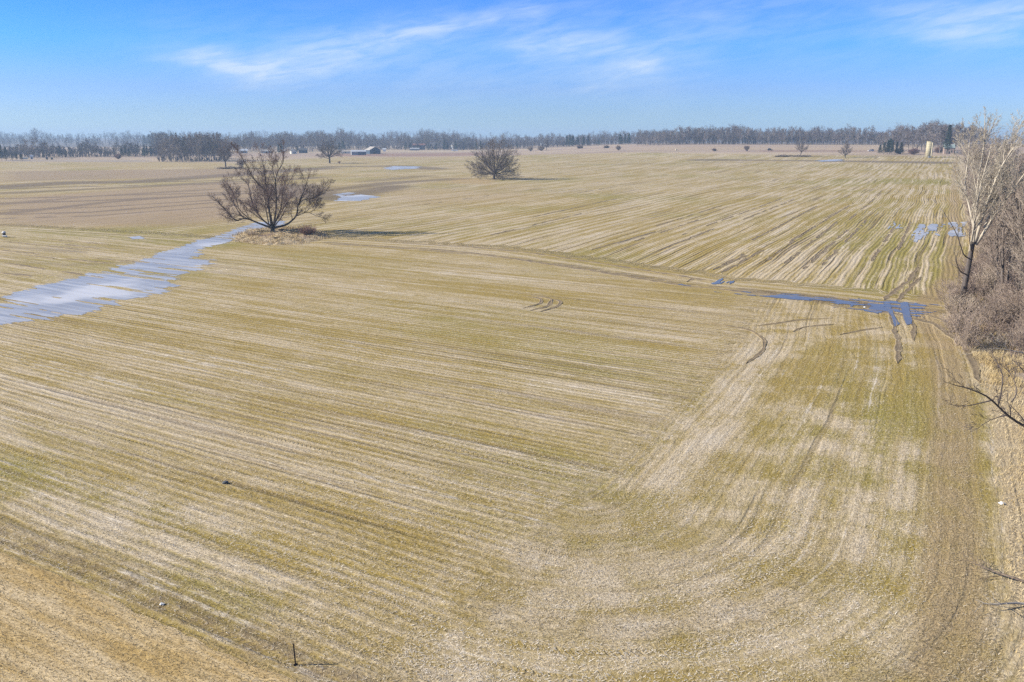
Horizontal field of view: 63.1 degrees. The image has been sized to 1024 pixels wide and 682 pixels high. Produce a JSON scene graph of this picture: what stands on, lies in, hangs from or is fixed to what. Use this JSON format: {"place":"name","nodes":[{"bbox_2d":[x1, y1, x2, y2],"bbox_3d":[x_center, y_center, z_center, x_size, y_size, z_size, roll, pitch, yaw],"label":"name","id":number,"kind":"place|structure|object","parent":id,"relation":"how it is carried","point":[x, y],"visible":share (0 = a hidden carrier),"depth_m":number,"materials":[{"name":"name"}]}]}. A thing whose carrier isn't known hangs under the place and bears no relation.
{"place":"outdoors","nodes":[
{"label":"outdoors","id":0,"kind":"place"},
{"bbox_2d":[0,248,213,324],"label":"ice","id":1,"kind":"structure","parent":0,"point":[68,292],"depth_m":122.44,"materials":[{"name":"ice"}]},
{"bbox_2d":[0,551,308,681],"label":"verge grass","id":2,"kind":"structure","parent":0,"point":[8,565],"depth_m":37.13,"materials":[{"name":"plant"}]},
{"bbox_2d":[166,221,284,254],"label":"ice","id":3,"kind":"structure","parent":0,"point":[199,244],"depth_m":179.46,"materials":[{"name":"ice"}]},
{"bbox_2d":[233,227,326,244],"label":"dry grass patch","id":4,"kind":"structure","parent":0,"point":[287,240],"depth_m":182.73,"materials":[{"name":"brown plant"}]},
{"bbox_2d":[207,139,334,230],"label":"maple tree","id":5,"kind":"object","parent":4,"relation":"on","point":[269,193],"visible":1,"depth_m":190.84,"materials":[{"name":"brown plant"}]},
{"bbox_2d":[229,225,331,245],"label":"mound grass","id":6,"kind":"structure","parent":4,"relation":"on","point":[272,236],"depth_m":185.37,"materials":[{"name":"plant"}]},
{"bbox_2d":[334,194,378,200],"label":"ice","id":7,"kind":"structure","parent":0,"point":[360,197],"depth_m":308.54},
{"bbox_2d":[384,166,417,169],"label":"ice","id":8,"kind":"structure","parent":0,"point":[401,167],"depth_m":603.13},
{"bbox_2d":[0,137,1023,681],"bbox_3d":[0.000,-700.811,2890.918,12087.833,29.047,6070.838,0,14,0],"label":"ground","id":9,"kind":"structure","parent":0,"point":[446,201],"depth_m":66.47,"materials":[{"name":"plant"}]},
{"bbox_2d":[26,137,43,157],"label":"tree","id":10,"kind":"object","parent":9,"relation":"on","point":[33,142],"visible":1,"depth_m":818.20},
{"bbox_2d":[4,263,102,277],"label":"rut","id":11,"kind":"structure","parent":9,"relation":"on","point":[74,273],"depth_m":142.73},
{"bbox_2d":[23,255,108,262],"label":"rut","id":12,"kind":"structure","parent":9,"relation":"on","point":[68,259],"depth_m":153.25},
{"bbox_2d":[90,258,149,262],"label":"rut","id":13,"kind":"structure","parent":9,"relation":"on","point":[120,260],"depth_m":151.94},
{"bbox_2d":[0,130,328,161],"bbox_3d":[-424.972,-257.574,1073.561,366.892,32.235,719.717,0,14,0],"label":"belt","id":14,"kind":"object","parent":9,"relation":"on","point":[310,140],"visible":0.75,"depth_m":928.76,"materials":[{"name":"plant"}]},
{"bbox_2d":[194,133,204,160],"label":"tree","id":15,"kind":"object","parent":9,"relation":"on","point":[198,147],"visible":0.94,"depth_m":750.02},
{"bbox_2d":[205,132,213,158],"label":"tree","id":16,"kind":"object","parent":9,"relation":"on","point":[211,150],"visible":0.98,"depth_m":745.96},
{"bbox_2d":[213,133,233,167],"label":"bare tree","id":17,"kind":"object","parent":9,"relation":"on","point":[225,156],"visible":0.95,"depth_m":581.70,"materials":[{"name":"grey plant"}]},
{"bbox_2d":[297,223,317,234],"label":"shrub","id":18,"kind":"object","parent":9,"relation":"on","point":[305,231],"visible":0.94,"depth_m":186.46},
{"bbox_2d":[315,136,343,162],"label":"oak tree","id":19,"kind":"object","parent":9,"relation":"on","point":[323,151],"visible":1,"depth_m":698.17,"materials":[{"name":"grey plant"}]},
{"bbox_2d":[350,150,365,154],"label":"shed","id":20,"kind":"structure","parent":9,"relation":"on","point":[358,152],"depth_m":955.30,"materials":[{"name":"white metal"}]},
{"bbox_2d":[365,146,380,153],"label":"barn","id":21,"kind":"structure","parent":9,"relation":"on","point":[372,150],"depth_m":1002.69,"materials":[{"name":"metal"}]},
{"bbox_2d":[318,127,642,149],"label":"belt","id":22,"kind":"object","parent":9,"relation":"on","point":[399,141],"visible":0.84,"depth_m":1320.37,"materials":[{"name":"plant"}]},
{"bbox_2d":[464,133,524,179],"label":"oak tree","id":23,"kind":"object","parent":9,"relation":"on","point":[495,170],"visible":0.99,"depth_m":436.33,"materials":[{"name":"brown plant"}]},
{"bbox_2d":[0,128,1023,147],"bbox_3d":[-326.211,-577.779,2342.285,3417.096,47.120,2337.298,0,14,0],"label":"distant woods","id":24,"kind":"object","parent":9,"relation":"on","point":[126,135],"visible":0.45,"depth_m":2236.95,"materials":[{"name":"plant"}]},
{"bbox_2d":[530,295,552,310],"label":"rut","id":25,"kind":"structure","parent":9,"relation":"on","point":[550,302],"depth_m":112.94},
{"bbox_2d":[541,297,562,310],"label":"rut","id":26,"kind":"structure","parent":9,"relation":"on","point":[560,302],"depth_m":112.27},
{"bbox_2d":[330,244,831,299],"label":"rut","id":27,"kind":"structure","parent":9,"relation":"on","point":[732,290],"depth_m":142.72,"materials":[{"name":"soil"}]},
{"bbox_2d":[455,245,710,280],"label":"rut","id":28,"kind":"structure","parent":9,"relation":"on","point":[591,262],"depth_m":149.65,"materials":[{"name":"soil"}]},
{"bbox_2d":[592,231,655,249],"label":"rut","id":29,"kind":"structure","parent":9,"relation":"on","point":[623,240],"depth_m":179.54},
{"bbox_2d":[660,229,712,249],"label":"rut","id":30,"kind":"structure","parent":9,"relation":"on","point":[685,239],"depth_m":181.27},
{"bbox_2d":[687,255,746,281],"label":"rut","id":31,"kind":"structure","parent":9,"relation":"on","point":[737,259],"depth_m":149.60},
{"bbox_2d":[682,198,780,234],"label":"rut","id":32,"kind":"structure","parent":9,"relation":"on","point":[738,214],"depth_m":244.56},
{"bbox_2d":[707,322,766,362],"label":"rut","id":33,"kind":"structure","parent":9,"relation":"on","point":[764,344],"depth_m":91.98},
{"bbox_2d":[721,250,763,272],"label":"rut","id":34,"kind":"structure","parent":9,"relation":"on","point":[740,262],"depth_m":150.85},
{"bbox_2d":[751,206,817,239],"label":"rut","id":35,"kind":"structure","parent":9,"relation":"on","point":[782,223],"depth_m":214.17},
{"bbox_2d":[765,228,811,260],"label":"rut","id":36,"kind":"structure","parent":9,"relation":"on","point":[780,250],"depth_m":174.38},
{"bbox_2d":[758,318,826,325],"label":"rut","id":37,"kind":"structure","parent":9,"relation":"on","point":[790,321],"depth_m":101.96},
{"bbox_2d":[796,137,807,154],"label":"bare tree","id":38,"kind":"object","parent":9,"relation":"on","point":[800,149],"visible":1,"depth_m":701.69,"materials":[{"name":"grey plant"}]},
{"bbox_2d":[783,222,836,263],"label":"rut","id":39,"kind":"structure","parent":9,"relation":"on","point":[811,241],"depth_m":177.71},
{"bbox_2d":[635,118,987,146],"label":"skyline wood","id":40,"kind":"object","parent":9,"relation":"on","point":[638,138],"visible":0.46,"depth_m":1098.84,"materials":[{"name":"plant"}]},
{"bbox_2d":[789,203,853,241],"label":"rut","id":41,"kind":"structure","parent":9,"relation":"on","point":[794,238],"depth_m":216.62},
{"bbox_2d":[803,230,848,268],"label":"rut","id":42,"kind":"structure","parent":9,"relation":"on","point":[823,251],"depth_m":165.39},
{"bbox_2d":[821,220,867,264],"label":"rut","id":43,"kind":"structure","parent":9,"relation":"on","point":[836,250],"depth_m":179.13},
{"bbox_2d":[838,139,852,157],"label":"bare tree","id":44,"kind":"object","parent":9,"relation":"on","point":[845,147],"visible":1,"depth_m":672.93,"materials":[{"name":"grey plant"}]},
{"bbox_2d":[870,228,894,260],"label":"rut","id":45,"kind":"structure","parent":9,"relation":"on","point":[872,258],"depth_m":166.61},
{"bbox_2d":[888,310,902,362],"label":"rut","id":46,"kind":"structure","parent":9,"relation":"on","point":[897,346],"depth_m":92.33,"materials":[{"name":"soil"}]},
{"bbox_2d":[882,267,919,299],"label":"rut","id":47,"kind":"structure","parent":9,"relation":"on","point":[911,276],"depth_m":126.55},
{"bbox_2d":[822,304,980,381],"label":"rut","id":48,"kind":"structure","parent":9,"relation":"on","point":[974,365],"depth_m":90.14,"materials":[{"name":"soil"}]},
{"bbox_2d":[895,129,907,146],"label":"tree","id":49,"kind":"object","parent":9,"relation":"on","point":[905,138],"visible":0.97,"depth_m":766.93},
{"bbox_2d":[896,221,911,249],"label":"rut","id":50,"kind":"structure","parent":9,"relation":"on","point":[903,237],"depth_m":186.24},
{"bbox_2d":[895,277,920,300],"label":"rut","id":51,"kind":"structure","parent":9,"relation":"on","point":[906,290],"depth_m":123.06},
{"bbox_2d":[905,129,914,151],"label":"tree","id":52,"kind":"object","parent":9,"relation":"on","point":[908,140],"visible":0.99,"depth_m":762.84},
{"bbox_2d":[838,297,985,360],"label":"rut","id":53,"kind":"structure","parent":9,"relation":"on","point":[935,317],"depth_m":105.00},
{"bbox_2d":[909,314,916,340],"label":"rut","id":54,"kind":"structure","parent":9,"relation":"on","point":[912,332],"depth_m":96.74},
{"bbox_2d":[910,127,922,149],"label":"tree","id":55,"kind":"object","parent":9,"relation":"on","point":[916,138],"visible":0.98,"depth_m":757.67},
{"bbox_2d":[919,127,933,152],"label":"tree","id":56,"kind":"object","parent":9,"relation":"on","point":[923,133],"visible":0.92,"depth_m":744.62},
{"bbox_2d":[925,141,932,157],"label":"silo","id":57,"kind":"object","parent":9,"relation":"on","point":[929,148],"visible":0.99,"depth_m":663.86,"materials":[{"name":"metal"}]},
{"bbox_2d":[921,126,938,146],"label":"tree","id":58,"kind":"object","parent":9,"relation":"on","point":[931,135],"visible":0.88,"depth_m":741.08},
{"bbox_2d":[933,125,947,152],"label":"tree","id":59,"kind":"object","parent":9,"relation":"on","point":[943,133],"visible":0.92,"depth_m":727.83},
{"bbox_2d":[941,125,953,154],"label":"pine tree","id":60,"kind":"object","parent":9,"relation":"on","point":[949,135],"visible":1,"depth_m":704.89,"materials":[{"name":"green plant"}]},
{"bbox_2d":[943,143,954,153],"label":"farmhouse","id":61,"kind":"object","parent":9,"relation":"on","point":[945,151],"visible":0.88,"depth_m":719.36,"materials":[{"name":"white brick"}]},
{"bbox_2d":[931,279,972,307],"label":"shrub","id":62,"kind":"object","parent":9,"relation":"on","point":[952,292],"visible":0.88,"depth_m":108.96,"materials":[{"name":"plant"}]},
{"bbox_2d":[940,310,963,332],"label":"shrub","id":63,"kind":"object","parent":9,"relation":"on","point":[952,329],"visible":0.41,"depth_m":96.25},
{"bbox_2d":[950,125,965,153],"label":"tree","id":64,"kind":"object","parent":9,"relation":"on","point":[954,135],"visible":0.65,"depth_m":717.86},
{"bbox_2d":[951,126,966,153],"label":"tree","id":65,"kind":"object","parent":9,"relation":"on","point":[964,131],"visible":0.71,"depth_m":714.64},
{"bbox_2d":[936,292,984,320],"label":"shrub","id":66,"kind":"object","parent":9,"relation":"on","point":[952,305],"visible":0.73,"depth_m":101.16,"materials":[{"name":"plant"}]},
{"bbox_2d":[945,294,977,315],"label":"shrub","id":67,"kind":"object","parent":9,"relation":"on","point":[968,302],"visible":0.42,"depth_m":103.79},
{"bbox_2d":[937,301,987,347],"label":"shrub","id":68,"kind":"object","parent":9,"relation":"on","point":[962,323],"visible":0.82,"depth_m":89.60,"materials":[{"name":"plant"}]},
{"bbox_2d":[947,274,987,298],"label":"shrub","id":69,"kind":"object","parent":9,"relation":"on","point":[970,286],"visible":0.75,"depth_m":110.76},
{"bbox_2d":[952,324,986,350],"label":"shrub","id":70,"kind":"object","parent":9,"relation":"on","point":[964,339],"visible":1,"depth_m":87.67,"materials":[{"name":"plant"}]},
{"bbox_2d":[954,264,989,283],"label":"shrub","id":71,"kind":"object","parent":9,"relation":"on","point":[975,269],"visible":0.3,"depth_m":119.48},
{"bbox_2d":[956,324,996,348],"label":"shrub","id":72,"kind":"object","parent":9,"relation":"on","point":[978,336],"visible":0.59,"depth_m":88.48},
{"bbox_2d":[958,299,994,318],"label":"shrub","id":73,"kind":"object","parent":9,"relation":"on","point":[973,307],"visible":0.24,"depth_m":101.46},
{"bbox_2d":[957,136,996,184],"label":"hedge tree","id":74,"kind":"object","parent":9,"relation":"on","point":[971,157],"visible":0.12,"depth_m":281.73,"materials":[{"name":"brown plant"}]},
{"bbox_2d":[959,259,997,279],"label":"shrub","id":75,"kind":"object","parent":9,"relation":"on","point":[975,267],"visible":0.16,"depth_m":123.57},
{"bbox_2d":[959,176,998,223],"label":"hedge tree","id":76,"kind":"object","parent":9,"relation":"on","point":[971,195],"visible":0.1,"depth_m":180.84,"materials":[{"name":"brown plant"}]},
{"bbox_2d":[954,251,1004,274],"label":"shrub","id":77,"kind":"object","parent":9,"relation":"on","point":[963,261],"visible":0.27,"depth_m":124.83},
{"bbox_2d":[938,107,1023,303],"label":"cottonwood tree","id":78,"kind":"object","parent":9,"relation":"on","point":[999,172],"visible":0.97,"depth_m":107.40,"materials":[{"name":"grey plant"}]},
{"bbox_2d":[958,263,1004,299],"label":"shrub","id":79,"kind":"object","parent":9,"relation":"on","point":[987,274],"visible":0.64,"depth_m":114.30,"materials":[{"name":"plant"}]},
{"bbox_2d":[942,339,1023,431],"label":"leaning tree","id":80,"kind":"object","parent":9,"relation":"on","point":[1001,408],"visible":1,"depth_m":52.33,"materials":[{"name":"brown plant"}]},
{"bbox_2d":[970,274,996,301],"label":"shrub","id":81,"kind":"object","parent":9,"relation":"on","point":[983,285],"visible":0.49,"depth_m":112.93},
{"bbox_2d":[961,156,1016,244],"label":"hedge tree","id":82,"kind":"object","parent":9,"relation":"on","point":[979,200],"visible":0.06,"depth_m":155.04,"materials":[{"name":"brown plant"}]},
{"bbox_2d":[973,315,1008,340],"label":"shrub","id":83,"kind":"object","parent":9,"relation":"on","point":[992,327],"visible":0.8,"depth_m":92.10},
{"bbox_2d":[958,548,1023,582],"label":"fallen branch","id":84,"kind":"object","parent":9,"relation":"on","point":[1012,577],"visible":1,"depth_m":42.86,"materials":[{"name":"brown wood"}]},
{"bbox_2d":[962,333,1023,355],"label":"fallen branch","id":85,"kind":"object","parent":9,"relation":"on","point":[995,348],"visible":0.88,"depth_m":85.49,"materials":[{"name":"wood"}]},
{"bbox_2d":[972,301,1017,329],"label":"shrub","id":86,"kind":"object","parent":9,"relation":"on","point":[997,312],"visible":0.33,"depth_m":97.11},
{"bbox_2d":[967,119,1023,239],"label":"hedge tree","id":87,"kind":"object","parent":9,"relation":"on","point":[990,168],"visible":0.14,"depth_m":136.76,"materials":[{"name":"brown plant"}]},
{"bbox_2d":[975,293,1019,331],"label":"shrub","id":88,"kind":"object","parent":9,"relation":"on","point":[997,316],"visible":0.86,"depth_m":95.27,"materials":[{"name":"plant"}]},
{"bbox_2d":[972,182,1023,273],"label":"hedge tree","id":89,"kind":"object","parent":9,"relation":"on","point":[996,224],"visible":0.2,"depth_m":122.93,"materials":[{"name":"brown plant"}]},
{"bbox_2d":[978,258,1017,284],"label":"shrub","id":90,"kind":"object","parent":9,"relation":"on","point":[989,262],"visible":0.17,"depth_m":119.69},
{"bbox_2d":[981,282,1014,308],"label":"shrub","id":91,"kind":"object","parent":9,"relation":"on","point":[995,292],"visible":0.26,"depth_m":108.05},
{"bbox_2d":[975,593,1023,611],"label":"fallen branch","id":92,"kind":"object","parent":9,"relation":"on","point":[1007,603],"visible":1,"depth_m":39.81,"materials":[{"name":"wood"}]},
{"bbox_2d":[976,177,1023,286],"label":"hedge tree","id":93,"kind":"object","parent":9,"relation":"on","point":[1002,250],"visible":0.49,"depth_m":112.22,"materials":[{"name":"brown plant"}]},
{"bbox_2d":[981,284,1019,307],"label":"shrub","id":94,"kind":"object","parent":9,"relation":"on","point":[996,292],"visible":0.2,"depth_m":106.24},
{"bbox_2d":[988,327,1018,348],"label":"shrub","id":95,"kind":"object","parent":9,"relation":"on","point":[998,338],"visible":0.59,"depth_m":89.17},
{"bbox_2d":[983,289,1023,324],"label":"shrub","id":96,"kind":"object","parent":9,"relation":"on","point":[1018,304],"visible":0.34,"depth_m":97.46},
{"bbox_2d":[991,275,1017,294],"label":"shrub","id":97,"kind":"object","parent":9,"relation":"on","point":[1003,283],"visible":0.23,"depth_m":110.73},
{"bbox_2d":[986,144,1023,231],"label":"hedge tree","id":98,"kind":"object","parent":9,"relation":"on","point":[1021,162],"visible":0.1,"depth_m":183.43,"materials":[{"name":"brown plant"}]},
{"bbox_2d":[995,227,1015,278],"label":"hedge tree","id":99,"kind":"object","parent":9,"relation":"on","point":[1007,257],"visible":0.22,"depth_m":116.95,"materials":[{"name":"brown plant"}]},
{"bbox_2d":[988,280,1023,320],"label":"shrub","id":100,"kind":"object","parent":9,"relation":"on","point":[1005,290],"visible":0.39,"depth_m":100.38,"materials":[{"name":"plant"}]},
{"bbox_2d":[989,157,1023,276],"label":"hedge tree","id":101,"kind":"object","parent":9,"relation":"on","point":[1012,201],"visible":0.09,"depth_m":125.87,"materials":[{"name":"brown plant"}]},
{"bbox_2d":[991,161,1023,279],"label":"hedge tree","id":102,"kind":"object","parent":9,"relation":"on","point":[1019,224],"visible":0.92,"depth_m":102.80,"materials":[{"name":"brown plant"}]},
{"bbox_2d":[992,290,1023,329],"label":"shrub","id":103,"kind":"object","parent":9,"relation":"on","point":[1014,307],"visible":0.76,"depth_m":95.12,"materials":[{"name":"plant"}]},
{"bbox_2d":[997,319,1023,354],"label":"shrub","id":104,"kind":"object","parent":9,"relation":"on","point":[1019,340],"visible":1,"depth_m":86.23,"materials":[{"name":"plant"}]},
{"bbox_2d":[998,201,1023,299],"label":"hedge tree","id":105,"kind":"object","parent":9,"relation":"on","point":[1013,278],"visible":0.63,"depth_m":107.03,"materials":[{"name":"brown plant"}]},
{"bbox_2d":[1000,183,1023,260],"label":"hedge tree","id":106,"kind":"object","parent":9,"relation":"on","point":[1016,225],"visible":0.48,"depth_m":107.41,"materials":[{"name":"brown plant"}]},
{"bbox_2d":[1008,255,1023,291],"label":"hedge tree","id":107,"kind":"object","parent":9,"relation":"on","point":[1016,274],"visible":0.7,"depth_m":98.29,"materials":[{"name":"brown plant"}]},
{"bbox_2d":[1011,236,1023,292],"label":"hedge tree","id":108,"kind":"object","parent":9,"relation":"on","point":[1020,269],"visible":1,"depth_m":90.74,"materials":[{"name":"brown plant"}]},
{"bbox_2d":[0,0,1023,138],"label":"sky","id":109,"kind":"structure","parent":0,"point":[532,68],"materials":[{"name":"blue"}]},
{"bbox_2d":[678,284,829,300],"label":"water","id":110,"kind":"structure","parent":0,"point":[796,297],"depth_m":116.95,"materials":[{"name":"liquid"}]},
{"bbox_2d":[827,297,936,317],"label":"water","id":111,"kind":"structure","parent":0,"point":[874,307],"depth_m":111.44,"materials":[{"name":"liquid"}]},
{"bbox_2d":[884,301,899,325],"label":"water","id":112,"kind":"structure","parent":0,"point":[889,309],"depth_m":107.25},
{"bbox_2d":[900,302,911,324],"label":"water","id":113,"kind":"structure","parent":0,"point":[906,312],"depth_m":106.93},
{"bbox_2d":[910,224,925,241],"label":"water","id":114,"kind":"structure","parent":0,"point":[917,235],"depth_m":195.83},
{"bbox_2d":[922,224,944,235],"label":"water","id":115,"kind":"structure","parent":0,"point":[932,227],"depth_m":204.29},
{"bbox_2d":[947,222,968,236],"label":"water","id":116,"kind":"structure","parent":0,"point":[951,233],"depth_m":199.92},
{"bbox_2d":[947,222,1023,679],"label":"edge grass","id":117,"kind":"structure","parent":0,"point":[990,373],"depth_m":76.29,"materials":[{"name":"plant"}]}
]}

